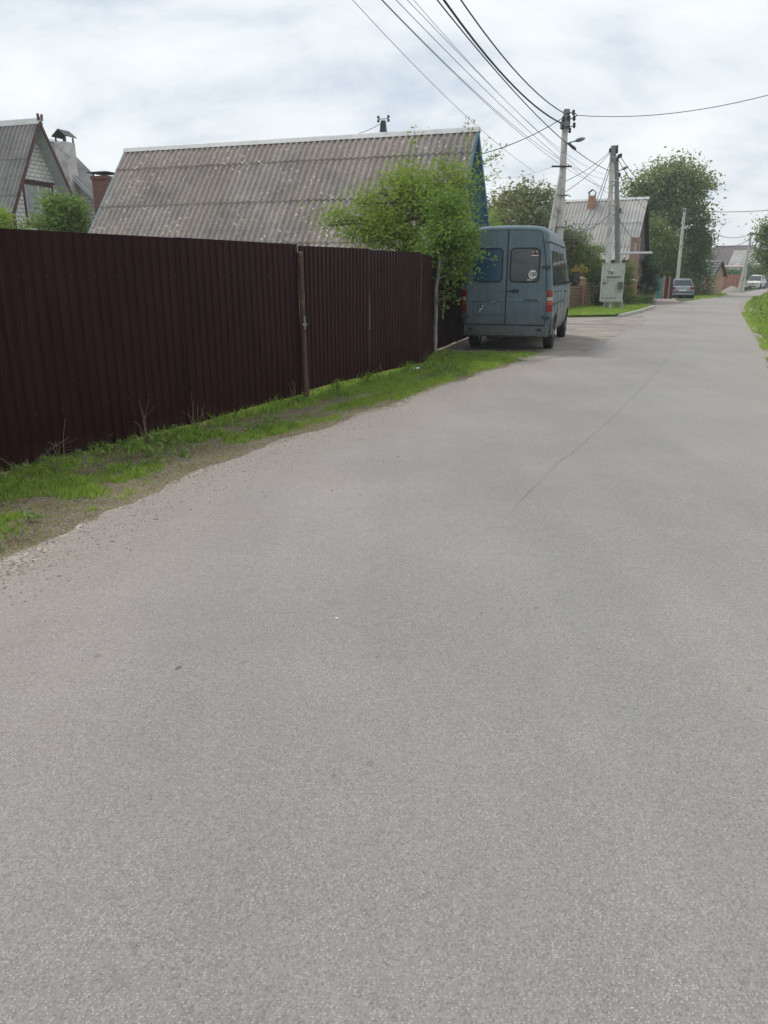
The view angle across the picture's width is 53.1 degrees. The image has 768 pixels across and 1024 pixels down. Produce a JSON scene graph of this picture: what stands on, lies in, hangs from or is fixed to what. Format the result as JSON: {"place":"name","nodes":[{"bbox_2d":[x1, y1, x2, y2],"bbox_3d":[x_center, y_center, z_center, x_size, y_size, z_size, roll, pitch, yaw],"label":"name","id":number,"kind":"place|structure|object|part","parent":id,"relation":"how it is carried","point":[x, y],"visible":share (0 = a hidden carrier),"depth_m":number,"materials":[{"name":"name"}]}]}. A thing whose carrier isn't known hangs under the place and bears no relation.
{"place":"outdoors","nodes":[
{"label":"outdoors","id":0,"kind":"place"},
{"bbox_2d":[0,113,88,232],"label":"brick house","id":1,"kind":"structure","parent":0,"point":[29,161],"depth_m":29.16,"materials":[{"name":"brick"}]},
{"bbox_2d":[23,179,54,225],"bbox_3d":[-13.454,-12.064,30.050,0.170,1.650,1.770,5,18,17],"label":"window","id":2,"kind":"structure","parent":1,"relation":"in","point":[29,193],"depth_m":29.73,"materials":[{"name":"white paint"}]},
{"bbox_2d":[0,438,102,469],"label":"dry twigs","id":3,"kind":"object","parent":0,"point":[52,456],"visible":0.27,"depth_m":6.59,"materials":[{"name":"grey plant"}]},
{"bbox_2d":[3,411,270,477],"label":"straw litter","id":4,"kind":"object","parent":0,"point":[152,441],"visible":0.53,"depth_m":7.61,"materials":[{"name":"beige plant"}]},
{"bbox_2d":[0,360,524,578],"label":"shoulder","id":5,"kind":"object","parent":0,"point":[9,561],"visible":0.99,"depth_m":4.91},
{"bbox_2d":[0,337,540,557],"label":"verge soil","id":6,"kind":"structure","parent":0,"point":[81,504],"depth_m":6.45,"materials":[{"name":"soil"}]},
{"bbox_2d":[49,351,426,457],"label":"dead stalks","id":7,"kind":"object","parent":6,"relation":"on","point":[183,412],"visible":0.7,"depth_m":7.72,"materials":[{"name":"plant"}]},
{"bbox_2d":[0,349,539,562],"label":"verge grass","id":8,"kind":"structure","parent":6,"relation":"on","point":[397,383],"depth_m":7.90,"materials":[{"name":"green plant"}]},
{"bbox_2d":[301,117,509,271],"bbox_3d":[0.513,-6.032,16.696,4.437,4.922,2.613,0,17,0],"label":"garden tree","id":9,"kind":"object","parent":6,"relation":"on","point":[388,224],"visible":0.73,"depth_m":16.26,"materials":[{"name":"green plant"}]},
{"bbox_2d":[409,179,497,351],"bbox_3d":[1.359,-4.834,15.354,1.834,3.471,1.686,14,22,39],"label":"tree","id":10,"kind":"object","parent":6,"relation":"on","point":[453,235],"visible":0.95,"depth_m":15.10,"materials":[{"name":"green plant"}]},
{"bbox_2d":[0,349,540,549],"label":"verge weeds","id":11,"kind":"object","parent":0,"point":[29,516],"visible":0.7,"depth_m":7.55,"materials":[{"name":"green plant"}]},
{"bbox_2d":[0,288,767,1023],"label":"road","id":12,"kind":"structure","parent":0,"point":[490,746],"depth_m":2.87,"materials":[{"name":"grey asphalt"}]},
{"bbox_2d":[1,361,531,621],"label":"loose grit","id":13,"kind":"object","parent":12,"relation":"on","point":[185,491],"visible":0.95,"depth_m":5.70,"materials":[{"name":"grey gravel"}]},
{"bbox_2d":[523,319,699,497],"bbox_3d":[8.463,-5.808,24.266,2.711,0.001,42.004,6,18,20],"label":"road crack","id":14,"kind":"object","parent":12,"relation":"on","point":[604,423],"visible":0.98,"depth_m":8.38,"materials":[{"name":"grey asphalt"}]},
{"bbox_2d":[745,274,765,288],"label":"parked car","id":15,"kind":"object","parent":12,"relation":"on","point":[759,282],"visible":0.98,"depth_m":95.67,"materials":[{"name":"white paint"}]},
{"bbox_2d":[0,0,767,247],"label":"sky","id":16,"kind":"structure","parent":0,"point":[115,75],"materials":[{"name":"white"}]},
{"bbox_2d":[381,0,607,188],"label":"overhead wire","id":17,"kind":"object","parent":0,"point":[466,83],"visible":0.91,"depth_m":21.04,"materials":[{"name":"grey metal"}]},
{"bbox_2d":[396,0,607,192],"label":"overhead wire","id":18,"kind":"object","parent":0,"point":[480,85],"visible":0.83,"depth_m":19.98,"materials":[{"name":"grey metal"}]},
{"bbox_2d":[407,0,600,186],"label":"overhead wire","id":19,"kind":"object","parent":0,"point":[482,77],"visible":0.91,"depth_m":22.82,"materials":[{"name":"grey metal"}]},
{"bbox_2d":[414,0,601,173],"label":"overhead wire","id":20,"kind":"object","parent":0,"point":[484,78],"visible":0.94,"depth_m":23.29,"materials":[{"name":"grey metal"}]},
{"bbox_2d":[301,284,762,370],"bbox_3d":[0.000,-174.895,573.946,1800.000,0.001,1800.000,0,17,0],"label":"ground","id":21,"kind":"structure","parent":0,"point":[682,299],"depth_m":49.89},
{"bbox_2d":[0,201,19,228],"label":"garden shrub","id":22,"kind":"object","parent":21,"relation":"on","point":[6,218],"visible":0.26,"depth_m":18.74,"materials":[{"name":"green plant"}]},
{"bbox_2d":[6,186,94,232],"bbox_3d":[-11.672,-9.181,27.496,3.451,4.593,2.653,0,17,0],"label":"garden tree","id":23,"kind":"object","parent":21,"relation":"on","point":[62,214],"visible":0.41,"depth_m":26.82,"materials":[{"name":"green plant"}]},
{"bbox_2d":[48,138,94,226],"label":"house wing","id":24,"kind":"structure","parent":21,"relation":"on","point":[83,181],"depth_m":32.17,"materials":[{"name":"grey"}]},
{"bbox_2d":[51,129,80,208],"bbox_3d":[-13.073,-14.101,31.758,0.682,3.080,0.682,6,18,18],"label":"chimney","id":25,"kind":"object","parent":24,"relation":"on","point":[66,154],"visible":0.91,"depth_m":31.44,"materials":[{"name":"paint"}]},
{"bbox_2d":[86,171,113,215],"bbox_3d":[-11.236,-12.438,31.223,0.972,2.614,0.972,6,18,17],"label":"chimney","id":26,"kind":"object","parent":24,"relation":"on","point":[100,184],"visible":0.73,"depth_m":30.71,"materials":[{"name":"red brick"}]},
{"bbox_2d":[0,228,468,472],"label":"metal fence","id":27,"kind":"object","parent":21,"relation":"on","point":[102,336],"visible":0.81,"depth_m":8.05,"materials":[{"name":"brown metal"}]},
{"bbox_2d":[88,115,489,308],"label":"house","id":28,"kind":"structure","parent":21,"relation":"on","point":[259,190],"depth_m":25.00,"materials":[{"name":"tile"}]},
{"bbox_2d":[488,206,509,225],"bbox_3d":[4.896,-11.216,34.164,2.652,4.551,2.511,0,17,0],"label":"garden shrub","id":29,"kind":"object","parent":21,"relation":"on","point":[492,216],"visible":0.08,"depth_m":33.64,"materials":[{"name":"green plant"}]},
{"bbox_2d":[487,170,572,232],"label":"lilac tree","id":30,"kind":"object","parent":21,"relation":"on","point":[526,202],"visible":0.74,"depth_m":40.07,"materials":[{"name":"green plant"}]},
{"bbox_2d":[518,200,555,232],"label":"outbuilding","id":31,"kind":"structure","parent":21,"relation":"on","point":[546,210],"depth_m":42.05,"materials":[{"name":"grey paint"}]},
{"bbox_2d":[438,313,645,361],"bbox_3d":[6.084,-6.039,25.019,5.168,0.001,22.294,5,18,15],"label":"gravel apron","id":32,"kind":"object","parent":21,"relation":"on","point":[584,334],"visible":0.62,"depth_m":19.66,"materials":[{"name":"grey gravel"}]},
{"bbox_2d":[461,225,579,347],"bbox_3d":[3.427,-5.530,18.934,2.530,2.612,5.770,5,18,16],"label":"parked van","id":33,"kind":"object","parent":32,"relation":"on","point":[519,290],"visible":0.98,"depth_m":16.36,"materials":[{"name":"blue paint"}]},
{"bbox_3d":[2.151,-5.000,16.409,0.957,1.938,0.110,5,18,16],"label":"rear door","id":34,"kind":"part","parent":33,"relation":"part of","materials":[{"name":"blue paint"}]},
{"bbox_3d":[3.053,-4.923,16.158,0.957,1.938,0.085,5,18,16],"label":"rear door","id":35,"kind":"part","parent":33,"relation":"part of","materials":[{"name":"blue paint"}]},
{"bbox_3d":[4.643,-5.691,19.683,0.123,1.480,0.960,5,18,16],"label":"front door","id":36,"kind":"part","parent":33,"relation":"part of","materials":[{"name":"blue paint"}]},
{"bbox_2d":[548,109,584,238],"bbox_3d":[5.866,-9.923,26.130,1.438,6.845,0.615,0,17,0],"label":"utility pole","id":37,"kind":"object","parent":32,"relation":"on","point":[557,214],"visible":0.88,"depth_m":25.75,"materials":[{"name":"concrete"}]},
{"bbox_2d":[353,0,532,170],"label":"overhead wire","id":38,"kind":"object","parent":37,"relation":"attached to","point":[431,82],"visible":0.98,"depth_m":20.33,"materials":[{"name":"grey metal"}]},
{"bbox_2d":[443,0,562,123],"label":"overhead wire","id":39,"kind":"object","parent":37,"relation":"attached to","point":[478,45],"visible":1,"depth_m":17.76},
{"bbox_2d":[460,0,563,112],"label":"overhead wire","id":40,"kind":"object","parent":37,"relation":"attached to","point":[503,56],"visible":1,"depth_m":18.49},
{"bbox_2d":[483,118,561,153],"bbox_3d":[4.458,-12.118,24.730,3.185,1.312,0.024,-8,19,-25],"label":"overhead wire","id":41,"kind":"object","parent":37,"relation":"attached to","point":[522,139],"visible":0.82,"depth_m":24.76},
{"bbox_2d":[437,0,609,170],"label":"overhead wire","id":42,"kind":"object","parent":37,"relation":"attached to","point":[506,82],"visible":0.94,"depth_m":18.52,"materials":[{"name":"grey metal"}]},
{"bbox_2d":[563,159,610,232],"bbox_3d":[8.372,-13.075,31.084,0.030,3.858,11.968,7,18,21],"label":"overhead wire","id":43,"kind":"object","parent":37,"relation":"attached to","point":[594,204],"visible":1,"depth_m":32.46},
{"bbox_2d":[565,153,609,191],"bbox_3d":[8.308,-13.748,30.821,0.022,2.767,11.841,7,18,21],"label":"overhead wire","id":44,"kind":"object","parent":37,"relation":"attached to","point":[587,175],"visible":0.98,"depth_m":29.97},
{"bbox_2d":[576,95,767,116],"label":"overhead wire","id":45,"kind":"object","parent":37,"relation":"attached to","point":[670,113],"visible":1,"depth_m":23.43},
{"bbox_2d":[568,276,598,308],"bbox_3d":[10.255,-11.445,39.923,0.500,1.600,14.750,8,19,23],"label":"wooden fence","id":46,"kind":"object","parent":21,"relation":"on","point":[579,294],"visible":0.2,"depth_m":39.32,"materials":[{"name":"beige paint"}]},
{"bbox_2d":[552,197,649,301],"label":"brick house","id":47,"kind":"structure","parent":21,"relation":"on","point":[634,218],"depth_m":46.43,"materials":[{"name":"tile"}]},
{"bbox_2d":[588,189,596,209],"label":"chimney","id":48,"kind":"object","parent":47,"relation":"on","point":[591,201],"visible":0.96,"depth_m":47.28,"materials":[{"name":"orange brick"}]},
{"bbox_2d":[618,305,654,316],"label":"kerb","id":49,"kind":"structure","parent":21,"relation":"on","point":[636,311],"depth_m":33.73,"materials":[{"name":"concrete"}]},
{"bbox_2d":[649,210,693,277],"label":"dense tree","id":50,"kind":"object","parent":21,"relation":"on","point":[665,249],"visible":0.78,"depth_m":58.39,"materials":[{"name":"green plant"}]},
{"bbox_2d":[619,146,727,295],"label":"walnut tree","id":51,"kind":"object","parent":21,"relation":"on","point":[684,181],"visible":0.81,"depth_m":61.27,"materials":[{"name":"green plant"}]},
{"bbox_2d":[672,278,694,297],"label":"parked car","id":52,"kind":"object","parent":21,"relation":"on","point":[683,286],"visible":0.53,"depth_m":56.75,"materials":[{"name":"silver metal"}]},
{"bbox_2d":[674,208,692,297],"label":"utility pole","id":53,"kind":"object","parent":21,"relation":"on","point":[680,247],"visible":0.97,"depth_m":56.64,"materials":[{"name":"concrete"}]},
{"bbox_2d":[690,210,767,211],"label":"overhead wire","id":54,"kind":"object","parent":53,"relation":"attached to","point":[737,211],"visible":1,"depth_m":52.88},
{"bbox_2d":[669,268,710,296],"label":"hedge","id":55,"kind":"object","parent":21,"relation":"on","point":[695,283],"visible":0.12,"depth_m":59.61,"materials":[{"name":"green plant"}]},
{"bbox_2d":[670,213,723,295],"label":"dense tree","id":56,"kind":"object","parent":21,"relation":"on","point":[700,249],"visible":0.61,"depth_m":62.13,"materials":[{"name":"green plant"}]},
{"bbox_2d":[721,274,740,290],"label":"wooden fence","id":57,"kind":"object","parent":21,"relation":"on","point":[729,280],"visible":0.45,"depth_m":84.25,"materials":[{"name":"beige paint"}]},
{"bbox_2d":[725,265,743,285],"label":"canopy","id":58,"kind":"object","parent":21,"relation":"on","point":[733,266],"visible":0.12,"depth_m":87.74,"materials":[{"name":"white metal"}]},
{"bbox_2d":[726,261,767,288],"bbox_3d":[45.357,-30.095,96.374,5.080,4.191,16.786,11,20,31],"label":"garden tree","id":59,"kind":"object","parent":21,"relation":"on","point":[750,271],"visible":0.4,"depth_m":100.00,"materials":[{"name":"green plant"}]},
{"bbox_2d":[738,213,767,278],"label":"garden tree","id":60,"kind":"object","parent":21,"relation":"on","point":[761,251],"visible":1,"depth_m":54.74,"materials":[{"name":"green plant"}]},
{"bbox_2d":[568,302,649,315],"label":"island grass","id":61,"kind":"structure","parent":0,"point":[587,309],"depth_m":35.56,"materials":[{"name":"green plant"}]},
{"bbox_2d":[644,297,680,311],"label":"side drive","id":62,"kind":"structure","parent":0,"point":[662,303],"depth_m":45.84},
{"bbox_2d":[636,252,661,303],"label":"conifer","id":63,"kind":"object","parent":62,"relation":"on","point":[648,276],"visible":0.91,"depth_m":44.68,"materials":[{"name":"green plant"}]},
{"bbox_2d":[654,275,673,298],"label":"gate","id":64,"kind":"structure","parent":62,"relation":"on","point":[665,291],"depth_m":54.33,"materials":[{"name":"brown metal"}]},
{"bbox_2d":[656,278,662,298],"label":"wicket door","id":65,"kind":"structure","parent":64,"relation":"in","point":[658,296],"depth_m":54.48,"materials":[{"name":"teal paint"}]},
{"bbox_2d":[703,292,744,298],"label":"shoulder","id":66,"kind":"object","parent":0,"point":[727,294],"visible":0.29,"depth_m":67.82},
{"bbox_2d":[695,271,717,294],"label":"rose bush","id":67,"kind":"object","parent":66,"relation":"on","point":[707,281],"visible":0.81,"depth_m":61.95,"materials":[{"name":"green plant"}]},
{"bbox_2d":[694,292,726,299],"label":"roadside grass","id":68,"kind":"structure","parent":66,"relation":"on","point":[709,296],"depth_m":59.12,"materials":[{"name":"green plant"}]},
{"bbox_2d":[706,260,727,293],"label":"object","id":69,"kind":"object","parent":66,"relation":"on","point":[721,273],"visible":0.36,"depth_m":66.00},
{"bbox_2d":[721,286,742,292],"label":"sand pile","id":70,"kind":"object","parent":66,"relation":"on","point":[731,289],"visible":0.96,"depth_m":74.70,"materials":[{"name":"grey sand"}]},
{"bbox_2d":[738,232,756,292],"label":"utility pole","id":71,"kind":"object","parent":66,"relation":"on","point":[743,278],"visible":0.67,"depth_m":74.31,"materials":[{"name":"concrete"}]},
{"bbox_2d":[686,212,749,237],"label":"overhead wire","id":72,"kind":"object","parent":71,"relation":"attached to","point":[712,232],"visible":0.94,"depth_m":62.31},
{"bbox_2d":[687,224,749,246],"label":"overhead wire","id":73,"kind":"object","parent":71,"relation":"attached to","point":[709,242],"visible":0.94,"depth_m":61.99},
{"bbox_2d":[704,245,756,264],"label":"tan house","id":74,"kind":"structure","parent":0,"point":[725,253],"depth_m":120.72,"materials":[{"name":"grey tile"}]},
{"bbox_2d":[728,250,766,282],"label":"shed","id":75,"kind":"structure","parent":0,"point":[737,256],"depth_m":111.69,"materials":[{"name":"metal"}]},
{"bbox_2d":[738,292,767,368],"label":"shoulder","id":76,"kind":"object","parent":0,"point":[762,352],"visible":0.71,"depth_m":21.77},
{"bbox_2d":[741,290,767,360],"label":"grass bank","id":77,"kind":"structure","parent":0,"point":[765,336],"depth_m":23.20,"materials":[{"name":"green plant"}]},
{"bbox_2d":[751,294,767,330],"bbox_3d":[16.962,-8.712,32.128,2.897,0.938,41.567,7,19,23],"label":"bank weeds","id":78,"kind":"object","parent":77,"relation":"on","point":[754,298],"visible":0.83,"depth_m":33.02,"materials":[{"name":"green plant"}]},
{"label":"grass island","id":79,"kind":"structure","parent":0,"visible":0},
{"bbox_2d":[555,216,601,284],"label":"garden shrub","id":80,"kind":"object","parent":79,"relation":"on","point":[571,247],"visible":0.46,"depth_m":41.24,"materials":[{"name":"green plant"}]},
{"bbox_2d":[570,263,587,275],"bbox_3d":[10.090,-11.773,39.791,1.154,2.310,0.892,-4,17,-11],"label":"flowering bush","id":81,"kind":"object","parent":79,"relation":"on","point":[578,270],"visible":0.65,"depth_m":39.49,"materials":[{"name":"yellow plant"}]},
{"bbox_2d":[568,241,611,304],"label":"garden shrub","id":82,"kind":"object","parent":79,"relation":"on","point":[585,257],"visible":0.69,"depth_m":40.69,"materials":[{"name":"green plant"}]},
{"bbox_2d":[587,272,603,306],"bbox_3d":[11.015,-11.424,39.435,1.279,1.896,1.294,12,21,34],"label":"conifer","id":83,"kind":"object","parent":79,"relation":"on","point":[597,296],"visible":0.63,"depth_m":39.40,"materials":[{"name":"green plant"}]},
{"bbox_2d":[599,263,625,307],"bbox_3d":[11.045,-10.890,37.141,1.052,2.175,0.654,1,17,3],"label":"electric cabinet","id":84,"kind":"object","parent":79,"relation":"on","point":[612,282],"visible":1,"depth_m":36.97,"materials":[{"name":"grey metal"}]},
{"bbox_3d":[10.990,-11.103,36.941,0.944,1.543,0.060,1,17,3],"label":"door","id":85,"kind":"part","parent":84,"relation":"part of","materials":[{"name":"grey metal"}]},
{"bbox_2d":[603,145,628,307],"bbox_3d":[11.174,-13.573,37.012,0.930,7.416,1.397,11,20,32],"label":"utility pole","id":86,"kind":"object","parent":79,"relation":"on","point":[614,172],"visible":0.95,"depth_m":36.63,"materials":[{"name":"concrete"}]},
{"bbox_2d":[566,154,606,180],"bbox_3d":[8.305,-13.937,30.763,0.022,2.482,11.840,7,18,21],"label":"overhead wire","id":87,"kind":"object","parent":86,"relation":"attached to","point":[585,170],"visible":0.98,"depth_m":29.49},
{"bbox_2d":[563,213,610,233],"bbox_3d":[8.485,-11.930,31.538,0.034,1.468,11.829,7,18,22],"label":"overhead wire","id":88,"kind":"object","parent":86,"relation":"attached to","point":[587,229],"visible":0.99,"depth_m":30.67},
{"bbox_2d":[563,159,612,238],"bbox_3d":[8.418,-12.995,31.161,0.030,3.945,11.891,7,18,21],"label":"overhead wire","id":89,"kind":"object","parent":86,"relation":"attached to","point":[596,207],"visible":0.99,"depth_m":32.70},
{"bbox_2d":[563,185,612,241],"bbox_3d":[8.470,-12.397,31.343,0.024,2.871,11.925,7,18,22],"label":"overhead wire","id":90,"kind":"object","parent":86,"relation":"attached to","point":[595,224],"visible":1,"depth_m":32.04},
{"bbox_2d":[620,157,677,210],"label":"overhead wire","id":91,"kind":"object","parent":86,"relation":"attached to","point":[644,188],"visible":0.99,"depth_m":41.84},
{"bbox_2d":[618,160,681,216],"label":"overhead wire","id":92,"kind":"object","parent":86,"relation":"attached to","point":[639,191],"visible":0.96,"depth_m":40.41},
{"bbox_2d":[612,279,637,302],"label":"gate pillars","id":93,"kind":"structure","parent":79,"relation":"on","point":[634,284],"depth_m":42.97,"materials":[{"name":"orange brick"}]},
{"bbox_2d":[622,257,645,304],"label":"garden shrub","id":94,"kind":"object","parent":79,"relation":"on","point":[629,298],"visible":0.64,"depth_m":41.53,"materials":[{"name":"green plant"}]},
{"bbox_2d":[619,243,652,306],"bbox_3d":[12.870,-12.002,39.067,0.369,3.178,5.017,12,21,33],"label":"gas pipe","id":95,"kind":"object","parent":79,"relation":"on","point":[620,253],"visible":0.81,"depth_m":38.08,"materials":[{"name":"metal"}]},
{"bbox_2d":[635,291,661,304],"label":"shrub","id":96,"kind":"object","parent":79,"relation":"on","point":[649,298],"visible":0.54,"depth_m":43.15,"materials":[{"name":"green plant"}]}
]}

